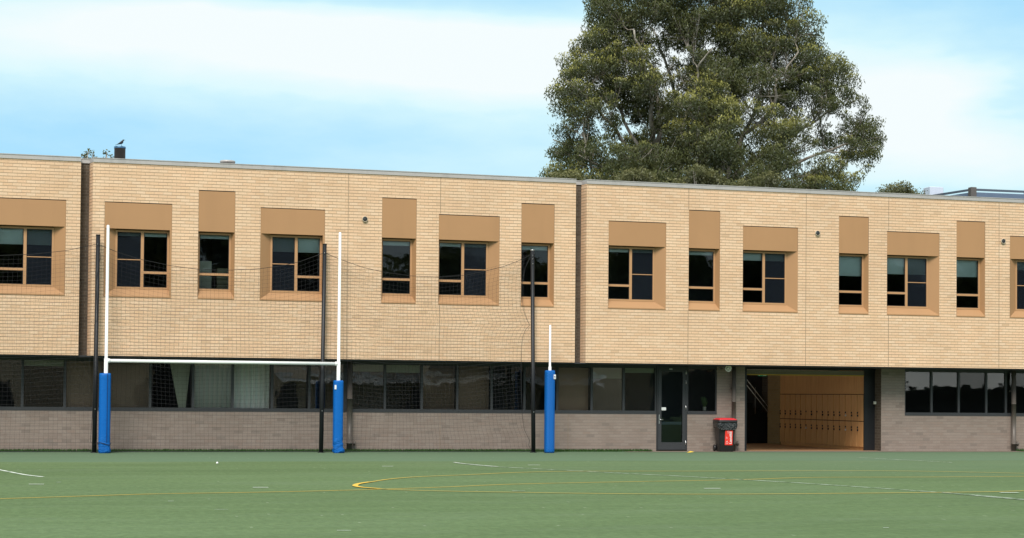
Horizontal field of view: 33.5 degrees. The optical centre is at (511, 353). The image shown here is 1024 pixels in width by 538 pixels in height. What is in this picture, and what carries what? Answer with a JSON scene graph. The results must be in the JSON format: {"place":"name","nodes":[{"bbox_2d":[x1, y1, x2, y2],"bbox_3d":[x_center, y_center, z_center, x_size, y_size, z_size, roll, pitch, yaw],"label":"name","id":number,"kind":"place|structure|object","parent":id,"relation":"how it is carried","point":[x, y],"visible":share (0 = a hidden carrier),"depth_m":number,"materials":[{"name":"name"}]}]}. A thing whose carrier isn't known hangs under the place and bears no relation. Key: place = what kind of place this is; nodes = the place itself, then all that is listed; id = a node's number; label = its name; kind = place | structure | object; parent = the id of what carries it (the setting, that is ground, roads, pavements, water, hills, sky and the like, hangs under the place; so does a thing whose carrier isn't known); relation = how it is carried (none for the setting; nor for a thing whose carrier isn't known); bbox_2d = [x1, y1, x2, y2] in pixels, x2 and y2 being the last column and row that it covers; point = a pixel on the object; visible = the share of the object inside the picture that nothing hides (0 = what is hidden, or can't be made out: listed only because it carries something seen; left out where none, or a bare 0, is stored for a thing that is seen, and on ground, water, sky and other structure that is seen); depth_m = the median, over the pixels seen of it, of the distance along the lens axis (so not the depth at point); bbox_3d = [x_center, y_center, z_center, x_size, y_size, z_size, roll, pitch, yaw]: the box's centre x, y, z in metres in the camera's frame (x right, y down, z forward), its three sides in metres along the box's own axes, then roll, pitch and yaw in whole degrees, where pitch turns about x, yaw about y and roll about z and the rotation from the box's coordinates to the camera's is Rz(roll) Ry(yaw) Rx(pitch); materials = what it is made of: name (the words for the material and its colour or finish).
{"place":"outdoors","nodes":[
{"label":"outdoors","id":0,"kind":"place"},
{"bbox_2d":[200,261,211,287],"bbox_3d":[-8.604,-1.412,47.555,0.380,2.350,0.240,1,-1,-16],"label":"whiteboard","id":1,"kind":"object","parent":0,"point":[205,281],"visible":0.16,"depth_m":47.56,"materials":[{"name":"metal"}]},
{"bbox_2d":[215,268,227,288],"bbox_3d":[-8.128,-1.320,48.080,0.480,2.160,0.400,1,-1,-16],"label":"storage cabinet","id":2,"kind":"object","parent":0,"point":[221,282],"visible":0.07,"depth_m":47.89,"materials":[{"name":"grey metal"}]},
{"bbox_2d":[0,451,1023,537],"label":"turf field","id":3,"kind":"structure","parent":0,"point":[659,502],"depth_m":27.78,"materials":[{"name":"green plant"}]},
{"bbox_2d":[90,234,99,452],"bbox_3d":[-11.200,-0.275,45.779,0.200,5.880,0.200,1,-1,-16],"label":"net pole","id":4,"kind":"object","parent":3,"relation":"on","point":[95,400],"visible":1,"depth_m":45.74,"materials":[{"name":"black metal"}]},
{"bbox_2d":[0,244,532,451],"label":"sports net","id":5,"kind":"object","parent":4,"relation":"hanging from","point":[186,376],"visible":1,"depth_m":46.94,"materials":[{"name":"black fabric"}]},
{"bbox_2d":[97,225,344,452],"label":"goal posts","id":6,"kind":"object","parent":3,"relation":"on","point":[104,443],"visible":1,"depth_m":46.07,"materials":[{"name":"white metal"}]},
{"bbox_2d":[317,244,326,452],"bbox_3d":[-5.291,-0.158,47.421,0.200,5.831,0.200,1,-1,-16],"label":"net pole","id":7,"kind":"object","parent":3,"relation":"on","point":[321,414],"visible":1,"depth_m":47.38,"materials":[{"name":"black metal"}]},
{"bbox_2d":[352,482,378,488],"bbox_3d":[-2.630,2.342,30.338,0.455,0.001,2.319,1,-1,-9],"label":"yellow circle line","id":8,"kind":"object","parent":3,"relation":"on","point":[356,484],"visible":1,"depth_m":30.13,"materials":[{"name":"yellow paint"}]},
{"bbox_2d":[0,476,1004,498],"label":"yellow field line","id":9,"kind":"object","parent":3,"relation":"on","point":[432,487],"visible":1,"depth_m":29.63,"materials":[{"name":"yellow paint"}]},
{"bbox_2d":[0,448,1023,451],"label":"edge grass","id":10,"kind":"structure","parent":3,"relation":"on","point":[517,450],"depth_m":48.65,"materials":[{"name":"green plant"}]},
{"bbox_2d":[530,250,536,452],"bbox_3d":[0.622,-0.076,49.066,0.241,5.853,0.200,1,-1,-16],"label":"net pole","id":11,"kind":"object","parent":3,"relation":"on","point":[533,448],"visible":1,"depth_m":49.01,"materials":[{"name":"black metal"}]},
{"bbox_2d":[544,325,555,452],"bbox_3d":[1.085,1.010,48.875,0.286,3.678,0.294,1,-1,-16],"label":"goal post","id":12,"kind":"object","parent":3,"relation":"on","point":[549,418],"visible":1,"depth_m":48.74,"materials":[{"name":"white paint"}]},
{"bbox_2d":[362,471,1001,493],"bbox_3d":[4.951,2.487,33.347,16.719,0.001,8.668,1,-1,-16],"label":"yellow circle line","id":13,"kind":"object","parent":3,"relation":"on","point":[624,493],"visible":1,"depth_m":29.50,"materials":[{"name":"yellow paint"}]},
{"bbox_2d":[454,462,1022,499],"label":"white field line","id":14,"kind":"object","parent":3,"relation":"on","point":[775,481],"visible":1,"depth_m":32.69,"materials":[{"name":"white paint"}]},
{"bbox_2d":[0,0,1023,194],"label":"sky","id":15,"kind":"structure","parent":0,"point":[437,86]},
{"bbox_2d":[701,396,707,410],"bbox_3d":[5.881,1.531,51.985,0.281,0.446,0.137,1,-1,-16],"label":"potted plant","id":16,"kind":"object","parent":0,"point":[704,402],"visible":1,"depth_m":51.95,"materials":[{"name":"green plant"}]},
{"bbox_2d":[746,443,874,450],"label":"passage floor","id":17,"kind":"structure","parent":0,"point":[762,447],"depth_m":55.08,"materials":[{"name":"grey concrete"}]},
{"bbox_2d":[779,373,863,449],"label":"locker bank","id":18,"kind":"structure","parent":17,"relation":"on","point":[822,411],"depth_m":56.52,"materials":[{"name":"brown wood"}]},
{"bbox_2d":[779,419,784,441],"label":"locker door","id":19,"kind":"structure","parent":18,"relation":"in","point":[782,421],"depth_m":59.53,"materials":[{"name":"brown wood"}]},
{"bbox_2d":[779,394,784,417],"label":"locker door","id":20,"kind":"structure","parent":18,"relation":"in","point":[782,396],"depth_m":59.55,"materials":[{"name":"brown wood"}]},
{"bbox_2d":[784,419,789,441],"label":"locker door","id":21,"kind":"structure","parent":18,"relation":"in","point":[787,421],"depth_m":59.13,"materials":[{"name":"brown wood"}]},
{"bbox_2d":[785,394,789,417],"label":"locker door","id":22,"kind":"structure","parent":18,"relation":"in","point":[787,396],"depth_m":59.16,"materials":[{"name":"brown wood"}]},
{"bbox_2d":[790,419,794,442],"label":"locker door","id":23,"kind":"structure","parent":18,"relation":"in","point":[792,421],"depth_m":58.74,"materials":[{"name":"brown wood"}]},
{"bbox_2d":[790,394,795,418],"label":"locker door","id":24,"kind":"structure","parent":18,"relation":"in","point":[792,397],"depth_m":58.77,"materials":[{"name":"brown wood"}]},
{"bbox_2d":[795,419,800,442],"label":"locker door","id":25,"kind":"structure","parent":18,"relation":"in","point":[797,422],"depth_m":58.34,"materials":[{"name":"brown wood"}]},
{"bbox_2d":[795,395,800,418],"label":"locker door","id":26,"kind":"structure","parent":18,"relation":"in","point":[798,397],"depth_m":58.32,"materials":[{"name":"brown wood"}]},
{"bbox_2d":[800,420,805,442],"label":"locker door","id":27,"kind":"structure","parent":18,"relation":"in","point":[803,431],"depth_m":57.90,"materials":[{"name":"brown wood"}]},
{"bbox_2d":[800,395,805,418],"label":"locker door","id":28,"kind":"structure","parent":18,"relation":"in","point":[803,397],"depth_m":57.93,"materials":[{"name":"brown wood"}]},
{"bbox_2d":[805,420,810,443],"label":"locker door","id":29,"kind":"structure","parent":18,"relation":"in","point":[808,422],"depth_m":57.52,"materials":[{"name":"brown wood"}]},
{"bbox_2d":[805,395,810,418],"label":"locker door","id":30,"kind":"structure","parent":18,"relation":"in","point":[808,397],"depth_m":57.55,"materials":[{"name":"brown wood"}]},
{"bbox_2d":[811,420,816,443],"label":"locker door","id":31,"kind":"structure","parent":18,"relation":"in","point":[813,422],"depth_m":57.13,"materials":[{"name":"brown wood"}]},
{"bbox_2d":[811,395,816,418],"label":"locker door","id":32,"kind":"structure","parent":18,"relation":"in","point":[813,397],"depth_m":57.16,"materials":[{"name":"brown wood"}]},
{"bbox_2d":[816,420,821,443],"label":"locker door","id":33,"kind":"structure","parent":18,"relation":"in","point":[819,422],"depth_m":56.72,"materials":[{"name":"brown wood"}]},
{"bbox_2d":[816,395,822,419],"bbox_3d":[10.253,1.782,56.750,0.051,0.832,0.377,1,-1,-16],"label":"locker door","id":34,"kind":"structure","parent":18,"relation":"in","point":[819,397],"depth_m":56.73,"materials":[{"name":"brown wood"}]},
{"bbox_2d":[822,420,827,444],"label":"locker door","id":35,"kind":"structure","parent":18,"relation":"in","point":[824,422],"depth_m":56.34,"materials":[{"name":"brown wood"}]},
{"bbox_2d":[822,395,827,419],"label":"locker door","id":36,"kind":"structure","parent":18,"relation":"in","point":[825,397],"depth_m":56.36,"materials":[{"name":"brown wood"}]},
{"bbox_2d":[827,421,833,444],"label":"locker door","id":37,"kind":"structure","parent":18,"relation":"in","point":[830,423],"depth_m":55.92,"materials":[{"name":"brown wood"}]},
{"bbox_2d":[827,395,833,419],"bbox_3d":[10.475,1.764,55.944,0.056,0.832,0.377,1,-1,-16],"label":"locker door","id":38,"kind":"structure","parent":18,"relation":"in","point":[830,397],"depth_m":55.95,"materials":[{"name":"brown wood"}]},
{"bbox_2d":[833,421,839,445],"bbox_3d":[10.580,2.594,55.520,0.056,0.799,0.377,1,-1,-16],"label":"locker door","id":39,"kind":"structure","parent":18,"relation":"in","point":[836,425],"depth_m":55.50,"materials":[{"name":"brown wood"}]},
{"bbox_2d":[833,395,839,419],"bbox_3d":[10.587,1.755,55.541,0.056,0.832,0.377,1,-1,-16],"label":"locker door","id":40,"kind":"structure","parent":18,"relation":"in","point":[836,397],"depth_m":55.52,"materials":[{"name":"brown wood"}]},
{"bbox_2d":[839,421,844,445],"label":"locker door","id":41,"kind":"structure","parent":18,"relation":"in","point":[842,423],"depth_m":55.09,"materials":[{"name":"brown wood"}]},
{"bbox_2d":[839,395,845,419],"bbox_3d":[10.700,1.746,55.138,0.056,0.832,0.377,1,-1,-16],"label":"locker door","id":42,"kind":"structure","parent":18,"relation":"in","point":[842,397],"depth_m":55.12,"materials":[{"name":"brown wood"}]},
{"bbox_2d":[845,421,850,445],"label":"locker door","id":43,"kind":"structure","parent":18,"relation":"in","point":[847,423],"depth_m":54.71,"materials":[{"name":"brown wood"}]},
{"bbox_2d":[845,395,850,420],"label":"locker door","id":44,"kind":"structure","parent":18,"relation":"in","point":[848,397],"depth_m":54.72,"materials":[{"name":"brown wood"}]},
{"bbox_2d":[851,421,856,446],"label":"locker door","id":45,"kind":"structure","parent":18,"relation":"in","point":[853,424],"depth_m":54.33,"materials":[{"name":"brown wood"}]},
{"bbox_2d":[851,395,857,420],"bbox_3d":[10.924,1.728,54.332,0.056,0.832,0.377,1,-1,-16],"label":"locker door","id":46,"kind":"structure","parent":18,"relation":"in","point":[854,398],"depth_m":54.32,"materials":[{"name":"brown wood"}]},
{"bbox_2d":[857,422,862,446],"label":"locker door","id":47,"kind":"structure","parent":18,"relation":"in","point":[859,424],"depth_m":53.91,"materials":[{"name":"brown wood"}]},
{"bbox_2d":[857,395,863,420],"bbox_3d":[11.036,1.719,53.929,0.056,0.832,0.377,1,-1,-16],"label":"locker door","id":48,"kind":"structure","parent":18,"relation":"in","point":[860,407],"depth_m":53.91,"materials":[{"name":"brown wood"}]},
{"bbox_2d":[625,451,1023,451],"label":"paving strip","id":49,"kind":"object","parent":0,"point":[833,451],"visible":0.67,"depth_m":52.25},
{"bbox_2d":[713,418,736,451],"bbox_3d":[6.426,2.446,51.349,0.615,1.012,0.756,1,-1,-9],"label":"wheelie bin","id":50,"kind":"object","parent":49,"relation":"on","point":[725,428],"visible":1,"depth_m":51.08,"materials":[{"name":"black plastic"}]},
{"bbox_2d":[923,186,1023,198],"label":"building","id":51,"kind":"structure","parent":0,"point":[972,192],"depth_m":72.24,"materials":[{"name":"metal"}]},
{"bbox_3d":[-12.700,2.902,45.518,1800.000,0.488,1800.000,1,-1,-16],"label":"ground","id":52,"kind":"structure","parent":0,"visible":0},
{"bbox_2d":[81,148,94,158],"bbox_3d":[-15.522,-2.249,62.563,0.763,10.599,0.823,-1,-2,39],"label":"sapling","id":53,"kind":"object","parent":52,"relation":"on","point":[86,154],"visible":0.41,"depth_m":62.55,"materials":[{"name":"green plant"}]},
{"bbox_2d":[102,149,113,157],"bbox_3d":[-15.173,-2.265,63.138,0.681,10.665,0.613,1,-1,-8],"label":"sapling","id":54,"kind":"object","parent":52,"relation":"on","point":[105,153],"visible":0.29,"depth_m":63.11,"materials":[{"name":"green plant"}]},
{"bbox_2d":[0,146,1023,450],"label":"school building","id":55,"kind":"structure","parent":52,"relation":"on","point":[658,304],"depth_m":49.85,"materials":[{"name":"beige brick"}]},
{"bbox_2d":[0,356,22,409],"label":"window","id":56,"kind":"structure","parent":55,"relation":"in","point":[12,357],"depth_m":46.38,"materials":[{"name":"black glass"}]},
{"bbox_2d":[0,197,65,295],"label":"window","id":57,"kind":"structure","parent":55,"relation":"in","point":[46,214],"depth_m":45.76,"materials":[{"name":"brown glass"}]},
{"bbox_2d":[22,357,64,410],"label":"window","id":58,"kind":"structure","parent":55,"relation":"in","point":[29,361],"depth_m":46.64,"materials":[{"name":"black glass"}]},
{"bbox_2d":[64,357,103,410],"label":"window","id":59,"kind":"structure","parent":55,"relation":"in","point":[82,391],"depth_m":47.10,"materials":[{"name":"grey glass"}]},
{"bbox_2d":[108,358,150,410],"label":"window","id":60,"kind":"structure","parent":55,"relation":"in","point":[142,404],"depth_m":47.46,"materials":[{"name":"grey glass"}]},
{"bbox_2d":[104,201,171,297],"bbox_3d":[-10.231,-2.822,46.500,1.798,2.585,0.342,1,-1,-16],"label":"window","id":61,"kind":"structure","parent":55,"relation":"in","point":[133,217],"depth_m":46.44,"materials":[{"name":"brown glass"}]},
{"bbox_2d":[150,358,192,410],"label":"window","id":62,"kind":"structure","parent":55,"relation":"in","point":[180,382],"depth_m":47.78,"materials":[{"name":"grey glass"}]},
{"bbox_2d":[193,359,232,411],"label":"window","id":63,"kind":"structure","parent":55,"relation":"in","point":[202,401],"depth_m":47.92,"materials":[{"name":"grey glass"}]},
{"bbox_2d":[197,190,234,299],"bbox_3d":[-8.192,-2.997,47.071,0.999,2.998,0.342,1,-1,-16],"label":"window","id":64,"kind":"structure","parent":55,"relation":"in","point":[216,208],"depth_m":46.98,"materials":[{"name":"orange glass"}]},
{"bbox_2d":[232,359,272,411],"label":"window","id":65,"kind":"structure","parent":55,"relation":"in","point":[244,374],"depth_m":48.51,"materials":[{"name":"grey glass"}]},
{"bbox_2d":[272,360,309,411],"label":"window","id":66,"kind":"structure","parent":55,"relation":"in","point":[273,409],"depth_m":48.38,"materials":[{"name":"black glass"}]},
{"bbox_2d":[260,207,324,301],"bbox_3d":[-6.166,-2.759,47.630,1.798,2.585,0.342,1,-1,-16],"label":"window","id":67,"kind":"structure","parent":55,"relation":"in","point":[279,249],"depth_m":47.56,"materials":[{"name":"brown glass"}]},
{"bbox_2d":[309,361,344,411],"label":"window","id":68,"kind":"structure","parent":55,"relation":"in","point":[342,362],"depth_m":48.65,"materials":[{"name":"black glass"}]},
{"bbox_2d":[352,361,384,411],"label":"window","id":69,"kind":"structure","parent":55,"relation":"in","point":[357,366],"depth_m":49.07,"materials":[{"name":"black glass"}]},
{"bbox_2d":[381,197,416,303],"bbox_3d":[-3.250,-2.919,48.445,0.999,2.998,0.342,1,-1,-16],"label":"window","id":70,"kind":"structure","parent":55,"relation":"in","point":[398,214],"depth_m":48.37,"materials":[{"name":"orange glass"}]},
{"bbox_2d":[385,362,421,412],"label":"window","id":71,"kind":"structure","parent":55,"relation":"in","point":[402,366],"depth_m":49.35,"materials":[{"name":"black glass"}]},
{"bbox_2d":[422,362,456,412],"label":"window","id":72,"kind":"structure","parent":55,"relation":"in","point":[447,371],"depth_m":49.82,"materials":[{"name":"black glass"}]},
{"bbox_2d":[438,214,499,305],"bbox_3d":[-1.273,-2.682,48.990,1.799,2.585,0.342,1,-1,-16],"label":"window","id":73,"kind":"structure","parent":55,"relation":"in","point":[475,256],"depth_m":49.00,"materials":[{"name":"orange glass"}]},
{"bbox_2d":[457,363,491,412],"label":"window","id":74,"kind":"structure","parent":55,"relation":"in","point":[466,370],"depth_m":50.10,"materials":[{"name":"black glass"}]},
{"bbox_2d":[492,363,524,412],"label":"window","id":75,"kind":"structure","parent":55,"relation":"in","point":[493,364],"depth_m":50.14,"materials":[{"name":"black glass"}]},
{"bbox_2d":[521,203,553,306],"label":"window","id":76,"kind":"structure","parent":55,"relation":"in","point":[537,220],"depth_m":49.47,"materials":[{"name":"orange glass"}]},
{"bbox_2d":[524,364,557,413],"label":"window","id":77,"kind":"structure","parent":55,"relation":"in","point":[526,365],"depth_m":50.37,"materials":[{"name":"black glass"}]},
{"bbox_2d":[557,364,591,413],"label":"window","id":78,"kind":"structure","parent":55,"relation":"in","point":[572,383],"depth_m":50.91,"materials":[{"name":"grey glass"}]},
{"bbox_2d":[592,365,623,413],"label":"window","id":79,"kind":"structure","parent":55,"relation":"in","point":[598,371],"depth_m":51.03,"materials":[{"name":"black glass"}]},
{"bbox_2d":[608,221,665,309],"bbox_3d":[3.655,-2.605,50.360,1.799,2.585,0.342,1,-1,-16],"label":"window","id":80,"kind":"structure","parent":55,"relation":"in","point":[646,285],"depth_m":50.38,"materials":[{"name":"orange glass"}]},
{"bbox_2d":[624,365,655,413],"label":"window","id":81,"kind":"structure","parent":55,"relation":"in","point":[627,368],"depth_m":51.29,"materials":[{"name":"black glass"}]},
{"bbox_2d":[656,366,686,449],"bbox_3d":[4.838,1.650,51.466,0.980,2.534,0.141,1,-1,-16],"label":"door","id":82,"kind":"structure","parent":55,"relation":"in","point":[660,445],"depth_m":51.44,"materials":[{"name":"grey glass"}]},
{"bbox_2d":[687,366,716,413],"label":"window","id":83,"kind":"structure","parent":55,"relation":"in","point":[688,367],"depth_m":51.77,"materials":[{"name":"black glass"}]},
{"bbox_2d":[688,210,719,310],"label":"window","id":84,"kind":"structure","parent":55,"relation":"in","point":[704,225],"depth_m":50.86,"materials":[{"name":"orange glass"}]},
{"bbox_2d":[719,366,731,371],"bbox_3d":[6.427,0.452,51.581,0.215,0.208,0.685,1,-1,-16],"label":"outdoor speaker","id":85,"kind":"object","parent":55,"relation":"attached to","point":[727,368],"visible":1,"depth_m":51.29},
{"bbox_2d":[747,380,767,411],"bbox_3d":[8.699,1.409,60.990,1.102,1.509,0.032,1,-1,-16],"label":"stair handrail","id":86,"kind":"object","parent":55,"relation":"attached to","point":[758,394],"visible":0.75,"depth_m":61.00,"materials":[{"name":"grey metal"}]},
{"bbox_2d":[743,226,797,312],"bbox_3d":[7.759,-2.541,51.501,1.799,2.585,0.342,1,-1,-16],"label":"window","id":87,"kind":"structure","parent":55,"relation":"in","point":[779,289],"depth_m":51.53,"materials":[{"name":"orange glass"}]},
{"bbox_2d":[839,216,868,313],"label":"window","id":88,"kind":"structure","parent":55,"relation":"in","point":[853,230],"depth_m":52.21,"materials":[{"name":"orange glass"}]},
{"bbox_2d":[887,231,938,315],"bbox_3d":[12.373,-2.468,52.784,1.799,2.585,0.342,1,-1,-16],"label":"window","id":89,"kind":"structure","parent":55,"relation":"in","point":[921,274],"depth_m":52.80,"materials":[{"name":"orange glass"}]},
{"bbox_2d":[905,369,931,415],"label":"window","id":90,"kind":"structure","parent":55,"relation":"in","point":[906,370],"depth_m":53.74,"materials":[{"name":"black glass"}]},
{"bbox_2d":[932,369,958,415],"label":"window","id":91,"kind":"structure","parent":55,"relation":"in","point":[933,370],"depth_m":53.99,"materials":[{"name":"black glass"}]},
{"bbox_2d":[956,221,984,316],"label":"window","id":92,"kind":"structure","parent":55,"relation":"in","point":[970,234],"depth_m":53.28,"materials":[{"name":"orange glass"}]},
{"bbox_2d":[959,370,986,415],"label":"window","id":93,"kind":"structure","parent":55,"relation":"in","point":[960,371],"depth_m":54.26,"materials":[{"name":"black glass"}]},
{"bbox_2d":[986,370,1005,415],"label":"window","id":94,"kind":"structure","parent":55,"relation":"in","point":[988,371],"depth_m":54.49,"materials":[{"name":"black glass"}]},
{"bbox_2d":[1006,370,1023,415],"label":"window","id":95,"kind":"structure","parent":55,"relation":"in","point":[1007,371],"depth_m":54.58,"materials":[{"name":"black metal"}]},
{"bbox_2d":[1010,236,1023,317],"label":"window","id":96,"kind":"structure","parent":55,"relation":"in","point":[1016,242],"depth_m":53.70,"materials":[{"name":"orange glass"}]},
{"bbox_2d":[545,168,590,180],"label":"bushy tree","id":97,"kind":"object","parent":52,"relation":"on","point":[570,174],"visible":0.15,"depth_m":68.89,"materials":[{"name":"green plant"}]},
{"bbox_2d":[608,166,663,182],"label":"bushy tree","id":98,"kind":"object","parent":52,"relation":"on","point":[635,175],"visible":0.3,"depth_m":70.31,"materials":[{"name":"green plant"}]},
{"bbox_2d":[661,162,734,185],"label":"bushy tree","id":99,"kind":"object","parent":52,"relation":"on","point":[697,175],"visible":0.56,"depth_m":72.29,"materials":[{"name":"green plant"}]},
{"bbox_2d":[538,0,887,190],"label":"gum tree","id":100,"kind":"object","parent":52,"relation":"on","point":[705,121],"visible":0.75,"depth_m":84.62,"materials":[{"name":"green plant"}]},
{"bbox_2d":[727,170,784,187],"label":"bushy tree","id":101,"kind":"object","parent":52,"relation":"on","point":[765,181],"visible":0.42,"depth_m":74.09,"materials":[{"name":"green plant"}]},
{"bbox_2d":[875,180,927,193],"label":"rounded tree","id":102,"kind":"object","parent":52,"relation":"on","point":[899,188],"visible":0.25,"depth_m":71.59,"materials":[{"name":"green plant"}]}
]}

